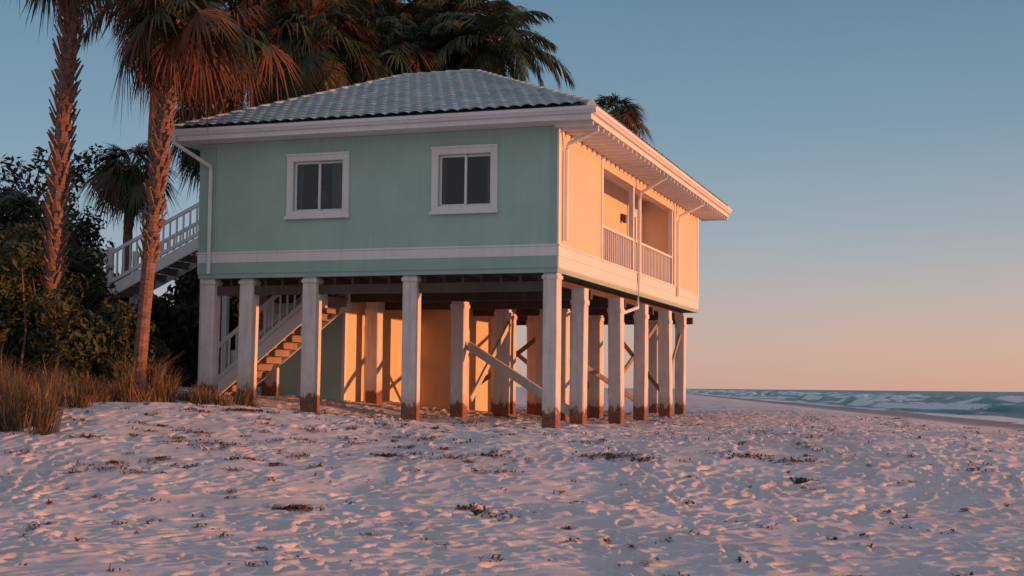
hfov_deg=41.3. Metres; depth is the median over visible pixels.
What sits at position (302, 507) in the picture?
seaweed debris
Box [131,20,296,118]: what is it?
palm tree
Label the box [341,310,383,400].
storage door trim
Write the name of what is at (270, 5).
palm tree
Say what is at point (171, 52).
palm tree
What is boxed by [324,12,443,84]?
palm tree
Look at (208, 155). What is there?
corner boards
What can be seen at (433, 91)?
roof tiles front
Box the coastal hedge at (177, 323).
[83,255,278,386]
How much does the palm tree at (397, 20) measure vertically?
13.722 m
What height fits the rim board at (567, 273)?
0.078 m
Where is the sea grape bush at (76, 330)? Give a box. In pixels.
[0,222,169,399]
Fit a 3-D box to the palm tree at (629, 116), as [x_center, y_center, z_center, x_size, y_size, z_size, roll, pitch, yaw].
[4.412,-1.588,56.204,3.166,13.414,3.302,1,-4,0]
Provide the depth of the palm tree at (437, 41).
46.41 m
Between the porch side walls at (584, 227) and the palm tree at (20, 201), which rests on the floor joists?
the porch side walls at (584, 227)
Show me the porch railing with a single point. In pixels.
(620, 249)
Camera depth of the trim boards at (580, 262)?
29.26 m
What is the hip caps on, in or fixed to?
attached to the roof deck
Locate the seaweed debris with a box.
[0,384,1023,575]
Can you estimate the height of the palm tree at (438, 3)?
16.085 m
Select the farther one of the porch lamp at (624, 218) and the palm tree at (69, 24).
the porch lamp at (624, 218)
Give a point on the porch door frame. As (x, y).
(635, 211)
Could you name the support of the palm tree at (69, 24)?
on the sand beach
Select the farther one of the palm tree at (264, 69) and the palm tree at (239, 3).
the palm tree at (239, 3)
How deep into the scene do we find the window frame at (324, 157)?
29.36 m
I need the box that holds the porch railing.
[603,186,672,283]
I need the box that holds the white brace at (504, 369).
[466,321,569,416]
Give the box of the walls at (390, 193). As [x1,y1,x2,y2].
[198,126,559,274]
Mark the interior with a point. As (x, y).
(477, 178)
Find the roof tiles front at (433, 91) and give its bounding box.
[174,70,583,126]
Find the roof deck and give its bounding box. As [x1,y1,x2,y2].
[183,102,581,128]
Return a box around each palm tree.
[0,186,93,285]
[4,0,139,356]
[75,140,180,302]
[79,0,239,221]
[88,0,256,397]
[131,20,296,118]
[143,0,304,374]
[146,84,245,385]
[208,0,350,385]
[224,0,343,106]
[241,0,386,106]
[246,47,332,107]
[300,0,401,31]
[312,0,425,76]
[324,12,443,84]
[370,0,441,23]
[373,3,505,75]
[377,2,473,66]
[397,0,526,72]
[417,0,576,91]
[594,92,651,140]
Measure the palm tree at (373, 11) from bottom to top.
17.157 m
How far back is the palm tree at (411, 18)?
49.13 m
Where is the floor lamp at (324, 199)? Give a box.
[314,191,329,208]
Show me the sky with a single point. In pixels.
(866, 157)
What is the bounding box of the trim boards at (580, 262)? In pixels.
[196,127,698,309]
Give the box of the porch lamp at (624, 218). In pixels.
[621,213,626,222]
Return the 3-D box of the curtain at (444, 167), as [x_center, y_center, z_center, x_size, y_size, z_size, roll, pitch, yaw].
[-0.908,-2.232,28.508,1.360,1.290,0.060,-1,-4,18]
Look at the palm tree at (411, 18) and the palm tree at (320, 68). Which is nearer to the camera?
the palm tree at (320, 68)
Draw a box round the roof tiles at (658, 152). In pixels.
[596,104,727,205]
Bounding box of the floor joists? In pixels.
[217,272,694,324]
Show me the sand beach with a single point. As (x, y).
(852, 501)
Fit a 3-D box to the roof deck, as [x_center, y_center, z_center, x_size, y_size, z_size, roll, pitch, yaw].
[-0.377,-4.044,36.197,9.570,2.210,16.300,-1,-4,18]
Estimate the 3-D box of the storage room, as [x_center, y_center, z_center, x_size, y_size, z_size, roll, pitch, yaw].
[-4.149,1.916,35.500,1.750,3.050,4.750,-1,-4,18]
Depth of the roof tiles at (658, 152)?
32.44 m
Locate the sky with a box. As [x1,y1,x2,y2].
[0,0,1023,391]
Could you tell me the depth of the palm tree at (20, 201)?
34.46 m
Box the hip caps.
[173,69,730,208]
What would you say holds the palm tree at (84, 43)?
on the sand beach
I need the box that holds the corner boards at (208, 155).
[197,129,557,273]
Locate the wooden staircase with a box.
[92,202,350,395]
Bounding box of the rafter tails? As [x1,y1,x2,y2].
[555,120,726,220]
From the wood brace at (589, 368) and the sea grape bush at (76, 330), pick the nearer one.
the sea grape bush at (76, 330)
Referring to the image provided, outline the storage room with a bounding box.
[279,303,341,400]
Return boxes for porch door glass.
[634,217,635,239]
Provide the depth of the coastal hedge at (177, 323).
37.75 m
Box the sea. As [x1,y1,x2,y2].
[672,389,1023,423]
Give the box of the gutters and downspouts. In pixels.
[171,105,731,313]
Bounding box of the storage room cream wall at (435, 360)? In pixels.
[346,302,491,411]
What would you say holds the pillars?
on the sand beach
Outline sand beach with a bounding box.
[0,384,1023,575]
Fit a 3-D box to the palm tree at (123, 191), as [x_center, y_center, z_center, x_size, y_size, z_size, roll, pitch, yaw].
[-10.867,-0.728,38.194,2.897,7.348,2.999,-2,-5,27]
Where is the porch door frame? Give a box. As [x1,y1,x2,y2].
[627,202,637,240]
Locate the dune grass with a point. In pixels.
(38, 401)
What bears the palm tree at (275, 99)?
on the sand beach
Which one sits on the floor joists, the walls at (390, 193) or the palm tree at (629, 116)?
the walls at (390, 193)
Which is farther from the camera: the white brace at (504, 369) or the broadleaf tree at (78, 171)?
the broadleaf tree at (78, 171)
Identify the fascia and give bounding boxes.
[171,113,727,217]
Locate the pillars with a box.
[198,273,686,427]
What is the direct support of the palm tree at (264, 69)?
on the sand beach
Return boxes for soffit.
[176,119,725,216]
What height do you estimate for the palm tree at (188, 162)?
8.848 m
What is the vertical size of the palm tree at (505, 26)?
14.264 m
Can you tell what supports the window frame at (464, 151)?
attached to the walls at (390, 193)
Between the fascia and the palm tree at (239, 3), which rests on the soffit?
the fascia
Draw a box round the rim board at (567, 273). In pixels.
[198,268,697,312]
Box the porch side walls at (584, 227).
[560,131,696,309]
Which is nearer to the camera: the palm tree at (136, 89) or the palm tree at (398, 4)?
the palm tree at (136, 89)
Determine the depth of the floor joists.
30.29 m
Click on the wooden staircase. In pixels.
(279, 343)
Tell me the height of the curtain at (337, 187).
1.290 m
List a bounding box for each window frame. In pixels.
[284,151,349,219]
[429,144,497,214]
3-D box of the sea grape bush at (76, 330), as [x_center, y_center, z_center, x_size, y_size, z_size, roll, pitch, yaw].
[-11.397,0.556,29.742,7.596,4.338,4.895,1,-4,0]
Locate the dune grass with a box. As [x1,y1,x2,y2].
[0,342,259,435]
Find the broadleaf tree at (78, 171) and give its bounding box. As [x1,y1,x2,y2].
[0,143,114,265]
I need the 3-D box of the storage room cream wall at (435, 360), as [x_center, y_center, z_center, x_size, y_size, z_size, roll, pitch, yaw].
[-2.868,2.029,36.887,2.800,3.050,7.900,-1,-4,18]
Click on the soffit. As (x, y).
(197, 144)
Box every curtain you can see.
[297,163,342,209]
[442,156,489,204]
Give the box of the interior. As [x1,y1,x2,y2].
[303,156,487,209]
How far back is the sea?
269.30 m
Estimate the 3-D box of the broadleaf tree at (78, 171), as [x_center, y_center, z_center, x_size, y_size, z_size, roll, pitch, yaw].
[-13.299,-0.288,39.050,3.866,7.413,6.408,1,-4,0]
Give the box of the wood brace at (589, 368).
[481,322,680,400]
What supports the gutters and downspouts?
attached to the walls at (390, 193)
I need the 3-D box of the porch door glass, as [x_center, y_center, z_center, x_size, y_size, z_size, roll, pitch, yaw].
[2.592,-1.553,35.373,0.009,1.280,5.340,-1,-4,18]

